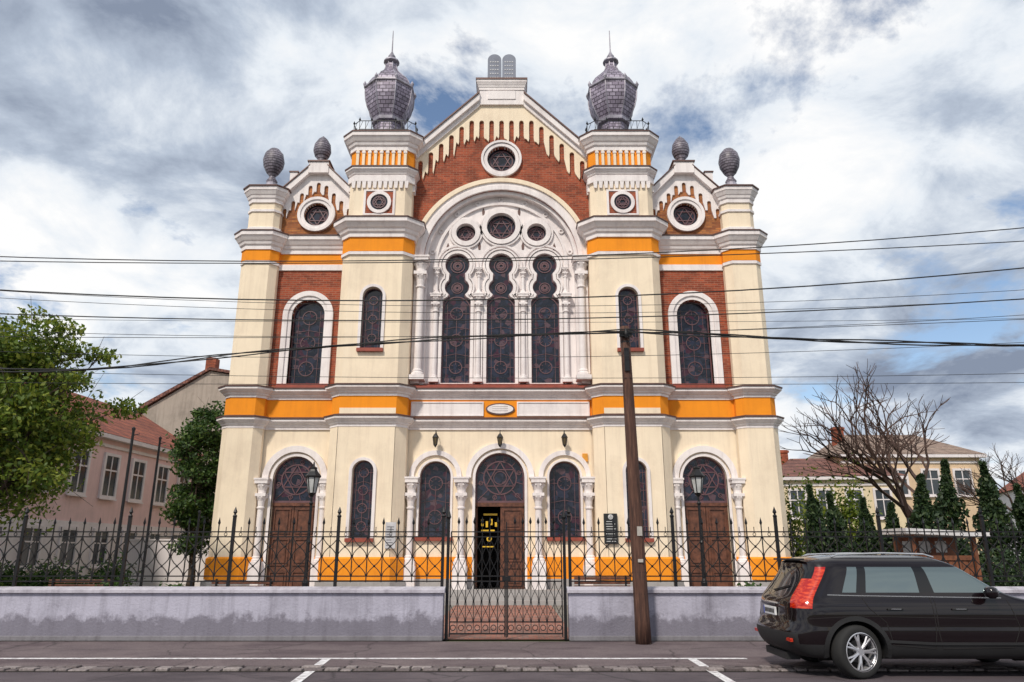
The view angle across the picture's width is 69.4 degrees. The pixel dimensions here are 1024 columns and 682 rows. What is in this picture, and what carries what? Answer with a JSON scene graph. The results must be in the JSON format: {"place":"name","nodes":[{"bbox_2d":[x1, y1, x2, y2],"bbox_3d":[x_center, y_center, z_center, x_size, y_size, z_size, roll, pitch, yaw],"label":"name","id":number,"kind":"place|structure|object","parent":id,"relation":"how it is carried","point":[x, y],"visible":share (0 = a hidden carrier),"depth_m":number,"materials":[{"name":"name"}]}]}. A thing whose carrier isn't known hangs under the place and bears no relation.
{"place":"outdoors","nodes":[
{"label":"outdoors","id":0,"kind":"place"},
{"bbox_2d":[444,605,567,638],"bbox_3d":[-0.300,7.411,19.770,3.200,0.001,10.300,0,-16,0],"label":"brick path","id":1,"kind":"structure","parent":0,"point":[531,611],"depth_m":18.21,"materials":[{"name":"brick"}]},
{"bbox_2d":[0,641,1023,665],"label":"pavement","id":2,"kind":"structure","parent":0,"point":[755,653],"depth_m":12.76,"materials":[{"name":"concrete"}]},
{"bbox_2d":[0,658,746,658],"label":"road marking","id":3,"kind":"object","parent":2,"relation":"on","point":[373,658],"visible":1,"depth_m":12.12,"materials":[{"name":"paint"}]},
{"bbox_2d":[619,326,651,644],"bbox_3d":[2.470,2.741,14.995,0.429,6.354,0.313,11,-19,-34],"label":"utility pole","id":4,"kind":"object","parent":2,"relation":"on","point":[641,610],"visible":1,"depth_m":14.76,"materials":[{"name":"brown wood"}]},
{"bbox_2d":[0,329,623,371],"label":"overhead cable","id":5,"kind":"object","parent":4,"relation":"attached to","point":[256,352],"visible":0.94,"depth_m":15.59,"materials":[{"name":"black rubber"}]},
{"bbox_2d":[0,382,1023,384],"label":"overhead cable","id":6,"kind":"object","parent":4,"relation":"attached to","point":[430,384],"visible":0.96,"depth_m":15.66,"materials":[{"name":"black rubber"}]},
{"bbox_2d":[11,315,1018,336],"bbox_3d":[1.000,-1.851,16.147,70.002,3.677,0.011,0,-16,0],"label":"overhead cable","id":7,"kind":"object","parent":4,"relation":"attached to","point":[507,335],"visible":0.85,"depth_m":15.65,"materials":[{"name":"black rubber"}]},
{"bbox_2d":[46,372,1023,377],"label":"overhead cable","id":8,"kind":"object","parent":4,"relation":"attached to","point":[437,377],"visible":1,"depth_m":15.50,"materials":[{"name":"black rubber"}]},
{"bbox_2d":[627,328,1023,346],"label":"overhead cable","id":9,"kind":"object","parent":4,"relation":"attached to","point":[835,340],"visible":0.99,"depth_m":15.65,"materials":[{"name":"black rubber"}]},
{"bbox_3d":[-33.986,1.704,15.278,0.332,8.502,0.402,0,-16,0],"label":"utility pole","id":10,"kind":"object","parent":2,"relation":"on","visible":0},
{"bbox_2d":[0,319,1023,337],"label":"overhead cable","id":11,"kind":"object","parent":10,"relation":"attached to","point":[483,335],"visible":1,"depth_m":15.43,"materials":[{"name":"black rubber"}]},
{"bbox_2d":[9,290,1017,306],"bbox_3d":[1.000,-2.623,16.266,70.002,3.933,0.011,0,-16,0],"label":"overhead cable","id":12,"kind":"object","parent":10,"relation":"attached to","point":[514,306],"visible":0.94,"depth_m":15.75,"materials":[{"name":"black rubber"}]},
{"bbox_2d":[6,298,1023,312],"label":"overhead cable","id":13,"kind":"object","parent":10,"relation":"attached to","point":[444,312],"visible":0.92,"depth_m":15.80,"materials":[{"name":"black rubber"}]},
{"bbox_3d":[36.014,1.560,15.319,0.332,8.801,0.402,0,-16,0],"label":"utility pole","id":14,"kind":"object","parent":2,"relation":"on","visible":0},
{"bbox_2d":[0,342,1023,357],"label":"overhead cable","id":15,"kind":"object","parent":14,"relation":"attached to","point":[520,357],"visible":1,"depth_m":15.53,"materials":[{"name":"black rubber"}]},
{"bbox_2d":[0,318,1023,322],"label":"overhead cable","id":16,"kind":"object","parent":14,"relation":"attached to","point":[497,322],"visible":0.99,"depth_m":16.15,"materials":[{"name":"black rubber"}]},
{"bbox_2d":[0,666,1023,681],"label":"road","id":17,"kind":"structure","parent":0,"point":[498,676],"depth_m":10.38,"materials":[{"name":"grey asphalt"}]},
{"bbox_2d":[291,659,329,681],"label":"road marking","id":18,"kind":"object","parent":17,"relation":"on","point":[302,676],"visible":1,"depth_m":10.59,"materials":[{"name":"paint"}]},
{"bbox_2d":[0,665,1023,670],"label":"kerb setts","id":19,"kind":"structure","parent":17,"relation":"on","point":[502,668],"depth_m":10.90,"materials":[{"name":"stone"}]},
{"bbox_2d":[0,667,1023,671],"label":"gutter joint","id":20,"kind":"object","parent":17,"relation":"on","point":[499,671],"depth_m":10.78,"materials":[{"name":"grey concrete"}]},
{"bbox_2d":[689,659,734,681],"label":"road marking","id":21,"kind":"object","parent":17,"relation":"on","point":[715,673],"visible":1,"depth_m":10.59,"materials":[{"name":"paint"}]},
{"bbox_2d":[755,552,1023,678],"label":"parked car","id":22,"kind":"object","parent":17,"relation":"on","point":[857,615],"visible":1,"depth_m":10.39,"materials":[{"name":"black paint"}]},
{"bbox_2d":[0,267,1023,300],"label":"overhead cable","id":23,"kind":"object","parent":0,"point":[516,298],"visible":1,"depth_m":15.36,"materials":[{"name":"black rubber"}]},
{"bbox_2d":[0,298,1023,320],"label":"overhead cable","id":24,"kind":"object","parent":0,"point":[510,319],"visible":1,"depth_m":15.33,"materials":[{"name":"black rubber"}]},
{"bbox_2d":[0,227,1023,261],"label":"overhead cable","id":25,"kind":"object","parent":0,"point":[511,257],"visible":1,"depth_m":15.60,"materials":[{"name":"black rubber"}]},
{"bbox_2d":[0,0,1023,489],"label":"sky","id":26,"kind":"structure","parent":0,"point":[130,129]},
{"bbox_2d":[2,241,1023,263],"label":"overhead cable","id":27,"kind":"object","parent":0,"point":[511,260],"visible":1,"depth_m":15.79,"materials":[{"name":"black rubber"}]},
{"bbox_2d":[442,573,1018,640],"bbox_3d":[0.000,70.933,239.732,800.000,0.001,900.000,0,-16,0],"label":"ground","id":28,"kind":"structure","parent":0,"point":[524,640],"depth_m":14.90,"materials":[{"name":"grey concrete"}]},
{"bbox_2d":[0,551,145,585],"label":"hedge","id":29,"kind":"object","parent":28,"relation":"on","point":[9,572],"visible":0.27,"depth_m":24.61,"materials":[{"name":"green plant"}]},
{"bbox_2d":[0,517,185,583],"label":"plinth","id":30,"kind":"structure","parent":28,"relation":"on","point":[11,554],"depth_m":33.28,"materials":[{"name":"white paint"}]},
{"bbox_2d":[0,433,198,527],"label":"walls","id":31,"kind":"structure","parent":28,"relation":"on","point":[76,508],"depth_m":36.37,"materials":[{"name":"pink paint"}]},
{"bbox_2d":[0,425,207,570],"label":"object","id":32,"kind":"object","parent":31,"relation":"attached to","point":[107,454],"visible":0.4,"depth_m":36.23,"materials":[{"name":"white paint"}]},
{"bbox_2d":[5,440,187,565],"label":"windows","id":33,"kind":"structure","parent":32,"relation":"attached to","point":[24,557],"depth_m":35.76,"materials":[{"name":"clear glass"}]},
{"bbox_2d":[13,377,210,459],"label":"roof","id":34,"kind":"structure","parent":31,"relation":"on","point":[149,431],"depth_m":40.95,"materials":[{"name":"tile"}]},
{"bbox_2d":[124,539,209,585],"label":"yard wall","id":35,"kind":"structure","parent":28,"relation":"on","point":[162,556],"depth_m":36.39,"materials":[{"name":"white paint"}]},
{"bbox_2d":[142,371,228,538],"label":"firewall","id":36,"kind":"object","parent":28,"relation":"on","point":[170,413],"visible":0.12,"depth_m":50.82,"materials":[{"name":"beige paint"}]},
{"bbox_2d":[139,367,229,413],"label":"roof","id":37,"kind":"structure","parent":36,"relation":"on","point":[157,398],"depth_m":51.03,"materials":[{"name":"tile"}]},
{"bbox_2d":[205,358,219,368],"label":"chimney","id":38,"kind":"object","parent":36,"relation":"on","point":[214,363],"visible":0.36,"depth_m":52.12,"materials":[{"name":"red brick"}]},
{"bbox_2d":[159,396,225,585],"bbox_3d":[-14.183,6.715,33.386,3.772,8.941,3.773,-13,-20,37],"label":"deciduous tree","id":39,"kind":"object","parent":28,"relation":"on","point":[196,494],"visible":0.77,"depth_m":32.92,"materials":[{"name":"green plant"}]},
{"bbox_2d":[0,636,441,640],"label":"plinth","id":40,"kind":"structure","parent":28,"relation":"on","point":[220,638],"depth_m":14.61,"materials":[{"name":"grey concrete"}]},
{"bbox_2d":[0,593,444,639],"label":"boundary wall","id":41,"kind":"structure","parent":28,"relation":"on","point":[221,614],"depth_m":14.76,"materials":[{"name":"grey concrete"}]},
{"bbox_2d":[0,586,445,592],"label":"coping","id":42,"kind":"object","parent":41,"relation":"on","point":[223,589],"visible":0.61,"depth_m":14.84,"materials":[{"name":"grey concrete"}]},
{"bbox_2d":[0,507,445,586],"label":"iron fence","id":43,"kind":"object","parent":42,"relation":"on","point":[20,551],"visible":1,"depth_m":15.27,"materials":[{"name":"black metal"}]},
{"bbox_2d":[200,31,791,604],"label":"synagogue","id":44,"kind":"structure","parent":28,"relation":"on","point":[500,167],"depth_m":28.80,"materials":[{"name":"paint"}]},
{"bbox_2d":[266,503,732,588],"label":"doors","id":45,"kind":"structure","parent":44,"relation":"in","point":[508,511],"depth_m":27.22,"materials":[{"name":"brown wood"}]},
{"bbox_2d":[275,149,724,544],"bbox_3d":[-0.450,3.121,41.934,21.040,16.160,27.890,0,-16,0],"label":"window glass","id":46,"kind":"structure","parent":44,"relation":"in","point":[435,469],"depth_m":29.22,"materials":[{"name":"black glass"}]},
{"bbox_2d":[444,508,567,639],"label":"iron gate","id":47,"kind":"structure","parent":28,"relation":"on","point":[506,578],"depth_m":15.10,"materials":[{"name":"black metal"}]},
{"bbox_2d":[443,605,568,639],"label":"yard gravel","id":48,"kind":"structure","parent":28,"relation":"on","point":[554,608],"depth_m":18.98,"materials":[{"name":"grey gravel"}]},
{"bbox_2d":[0,304,147,535],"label":"deciduous tree","id":49,"kind":"object","parent":48,"relation":"on","point":[38,435],"visible":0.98,"depth_m":21.89,"materials":[{"name":"green plant"}]},
{"bbox_2d":[48,578,109,585],"bbox_3d":[-12.500,7.274,21.054,1.800,1.000,0.490,0,-16,0],"label":"garden bench","id":50,"kind":"object","parent":48,"relation":"on","point":[54,579],"visible":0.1,"depth_m":21.36,"materials":[{"name":"brown wood"}]},
{"bbox_2d":[95,574,125,585],"bbox_3d":[-11.089,6.954,20.191,1.007,1.136,1.020,0,-16,0],"label":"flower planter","id":51,"kind":"object","parent":48,"relation":"on","point":[107,583],"visible":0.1,"depth_m":20.24,"materials":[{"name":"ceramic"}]},
{"bbox_2d":[110,427,139,585],"bbox_3d":[-10.248,4.730,19.451,0.263,5.000,0.152,0,-16,0],"label":"steel post","id":52,"kind":"object","parent":48,"relation":"on","point":[123,504],"visible":0.64,"depth_m":19.53,"materials":[{"name":"black metal"}]},
{"bbox_2d":[139,436,165,585],"bbox_3d":[-11.398,5.671,23.343,0.263,5.350,0.152,0,-16,0],"label":"steel post","id":53,"kind":"object","parent":48,"relation":"on","point":[150,512],"visible":0.63,"depth_m":23.40,"materials":[{"name":"black metal"}]},
{"bbox_2d":[159,578,184,585],"bbox_3d":[-8.901,6.769,19.417,1.079,1.063,1.070,0,-16,0],"label":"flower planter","id":54,"kind":"object","parent":48,"relation":"on","point":[179,584],"visible":0.06,"depth_m":19.33,"materials":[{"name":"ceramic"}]},
{"bbox_2d":[190,510,204,585],"bbox_3d":[-9.848,6.800,23.017,0.263,3.000,0.152,0,-16,0],"label":"fence post","id":55,"kind":"object","parent":48,"relation":"on","point":[194,553],"visible":0.69,"depth_m":23.05,"materials":[{"name":"black metal"}]},
{"bbox_2d":[211,579,276,585],"bbox_3d":[-7.400,6.997,20.093,1.800,1.000,0.490,0,-16,0],"label":"garden bench","id":56,"kind":"object","parent":48,"relation":"on","point":[269,583],"visible":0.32,"depth_m":20.40,"materials":[{"name":"brown wood"}]},
{"bbox_2d":[302,462,320,585],"bbox_3d":[-5.320,5.181,19.321,0.440,4.060,0.381,0,-16,0],"label":"street lamp","id":57,"kind":"object","parent":48,"relation":"on","point":[313,476],"visible":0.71,"depth_m":19.59,"materials":[{"name":"black metal"}]},
{"bbox_2d":[574,575,629,585],"bbox_3d":[2.900,7.967,23.456,1.800,1.000,0.490,0,-16,0],"label":"garden bench","id":58,"kind":"object","parent":48,"relation":"on","point":[602,578],"visible":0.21,"depth_m":23.74,"materials":[{"name":"brown wood"}]},
{"bbox_2d":[689,462,707,585],"bbox_3d":[4.950,5.181,19.321,0.440,4.060,0.381,0,-16,0],"label":"street lamp","id":59,"kind":"object","parent":48,"relation":"on","point":[696,476],"visible":0.62,"depth_m":19.59,"materials":[{"name":"black metal"}]},
{"bbox_2d":[736,582,761,585],"bbox_3d":[6.409,6.914,19.881,0.989,1.040,0.931,0,-16,0],"label":"flower planter","id":60,"kind":"object","parent":48,"relation":"on","point":[748,584],"visible":0.03,"depth_m":19.98,"materials":[{"name":"ceramic"}]},
{"bbox_2d":[854,495,885,552],"bbox_3d":[12.991,7.454,26.503,1.306,3.767,1.303,0,-16,0],"label":"thuja tree","id":61,"kind":"object","parent":48,"relation":"on","point":[865,514],"visible":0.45,"depth_m":26.57,"materials":[{"name":"green plant"}]},
{"bbox_2d":[905,472,945,529],"bbox_3d":[14.100,6.666,25.070,1.668,4.395,1.615,0,-16,0],"label":"thuja tree","id":62,"kind":"object","parent":48,"relation":"on","point":[923,508],"visible":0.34,"depth_m":25.23,"materials":[{"name":"green plant"}]},
{"bbox_2d":[882,528,989,580],"bbox_3d":[11.450,6.232,19.824,2.200,2.320,1.450,0,-16,0],"label":"wooden kiosk","id":63,"kind":"object","parent":48,"relation":"on","point":[950,556],"visible":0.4,"depth_m":19.61,"materials":[{"name":"brown wood"}]},
{"bbox_2d":[932,459,970,554],"bbox_3d":[15.264,6.548,25.667,1.608,4.955,1.522,0,-16,0],"label":"thuja tree","id":64,"kind":"object","parent":48,"relation":"on","point":[948,503],"visible":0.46,"depth_m":25.74,"materials":[{"name":"green plant"}]},
{"bbox_2d":[972,460,1023,580],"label":"thuja tree","id":65,"kind":"object","parent":48,"relation":"on","point":[993,508],"visible":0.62,"depth_m":25.59,"materials":[{"name":"green plant"}]},
{"bbox_2d":[1011,483,1023,585],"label":"thuja tree","id":66,"kind":"object","parent":48,"relation":"on","point":[1017,507],"visible":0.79,"depth_m":25.80,"materials":[{"name":"green plant"}]},
{"bbox_2d":[570,636,763,640],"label":"plinth","id":67,"kind":"structure","parent":28,"relation":"on","point":[668,638],"depth_m":14.61,"materials":[{"name":"grey concrete"}]},
{"bbox_2d":[568,593,1023,639],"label":"boundary wall","id":68,"kind":"structure","parent":28,"relation":"on","point":[677,614],"depth_m":14.77,"materials":[{"name":"grey concrete"}]},
{"bbox_2d":[567,586,1023,592],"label":"coping","id":69,"kind":"object","parent":68,"relation":"on","point":[705,589],"visible":0.61,"depth_m":14.84,"materials":[{"name":"grey concrete"}]},
{"bbox_2d":[567,506,1023,586],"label":"iron fence","id":70,"kind":"object","parent":69,"relation":"on","point":[986,550],"visible":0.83,"depth_m":15.30,"materials":[{"name":"black metal"}]},
{"bbox_2d":[802,484,835,553],"bbox_3d":[11.163,7.327,27.001,1.382,4.214,1.307,0,-16,0],"label":"thuja tree","id":71,"kind":"object","parent":28,"relation":"on","point":[813,511],"visible":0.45,"depth_m":27.06,"materials":[{"name":"green plant"}]},
{"bbox_2d":[781,453,882,556],"bbox_3d":[12.711,7.295,30.968,5.162,6.592,3.264,0,-16,0],"label":"tree","id":72,"kind":"object","parent":28,"relation":"on","point":[846,511],"visible":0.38,"depth_m":30.80,"materials":[{"name":"green plant"}]},
{"bbox_2d":[824,492,860,552],"bbox_3d":[11.992,7.483,26.988,1.282,3.916,1.297,0,-16,0],"label":"thuja tree","id":73,"kind":"object","parent":28,"relation":"on","point":[833,512],"visible":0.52,"depth_m":27.01,"materials":[{"name":"green plant"}]},
{"bbox_2d":[784,479,906,556],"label":"walls","id":74,"kind":"structure","parent":28,"relation":"on","point":[902,518],"depth_m":48.57,"materials":[{"name":"yellow paint"}]},
{"bbox_2d":[790,490,890,552],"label":"windows","id":75,"kind":"structure","parent":74,"relation":"attached to","point":[880,505],"depth_m":48.49,"materials":[{"name":"clear glass"}]},
{"bbox_2d":[782,458,907,476],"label":"roof","id":76,"kind":"structure","parent":74,"relation":"on","point":[789,467],"depth_m":50.73,"materials":[{"name":"tile"}]},
{"bbox_2d":[780,450,788,464],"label":"chimney","id":77,"kind":"object","parent":76,"relation":"on","point":[784,454],"visible":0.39,"depth_m":53.30,"materials":[{"name":"red brick"}]},
{"bbox_2d":[783,476,908,551],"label":"eaves","id":78,"kind":"object","parent":74,"relation":"attached to","point":[842,484],"visible":0.15,"depth_m":48.65,"materials":[{"name":"white paint"}]},
{"bbox_2d":[778,359,950,524],"bbox_3d":[15.815,5.633,31.348,9.632,9.933,5.745,11,-19,-33],"label":"bare tree","id":79,"kind":"object","parent":28,"relation":"on","point":[902,503],"visible":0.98,"depth_m":31.48,"materials":[{"name":"brown plant"}]},
{"bbox_2d":[883,501,900,552],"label":"thuja tree","id":80,"kind":"object","parent":28,"relation":"on","point":[891,514],"visible":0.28,"depth_m":26.15,"materials":[{"name":"green plant"}]},
{"bbox_2d":[816,457,993,562],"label":"walls","id":81,"kind":"structure","parent":28,"relation":"on","point":[915,467],"depth_m":51.06,"materials":[{"name":"paint"}]},
{"bbox_2d":[840,454,986,496],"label":"eaves","id":82,"kind":"object","parent":81,"relation":"attached to","point":[940,456],"visible":0.29,"depth_m":50.94,"materials":[{"name":"white paint"}]},
{"bbox_2d":[897,471,970,493],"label":"windows","id":83,"kind":"structure","parent":81,"relation":"attached to","point":[935,483],"depth_m":50.76,"materials":[{"name":"clear glass"}]},
{"bbox_2d":[885,522,1023,585],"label":"hedge","id":84,"kind":"object","parent":28,"relation":"on","point":[963,551],"visible":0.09,"depth_m":22.50,"materials":[{"name":"green plant"}]},
{"bbox_2d":[952,443,1023,526],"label":"bare tree","id":85,"kind":"object","parent":28,"relation":"on","point":[970,490],"visible":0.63,"depth_m":39.23,"materials":[{"name":"brown plant"}]},
{"bbox_2d":[808,435,984,457],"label":"roof","id":86,"kind":"structure","parent":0,"point":[940,448],"depth_m":52.50,"materials":[{"name":"tile"}]},
{"bbox_2d":[829,427,844,445],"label":"chimney","id":87,"kind":"object","parent":86,"relation":"on","point":[833,429],"visible":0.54,"depth_m":54.50,"materials":[{"name":"red brick"}]},
{"bbox_2d":[1000,490,1023,562],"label":"walls","id":88,"kind":"structure","parent":0,"point":[1004,498],"depth_m":65.75,"materials":[{"name":"white paint"}]},
{"bbox_2d":[999,472,1023,493],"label":"roof","id":89,"kind":"structure","parent":88,"relation":"on","point":[1008,488],"depth_m":65.41,"materials":[{"name":"tile"}]}
]}

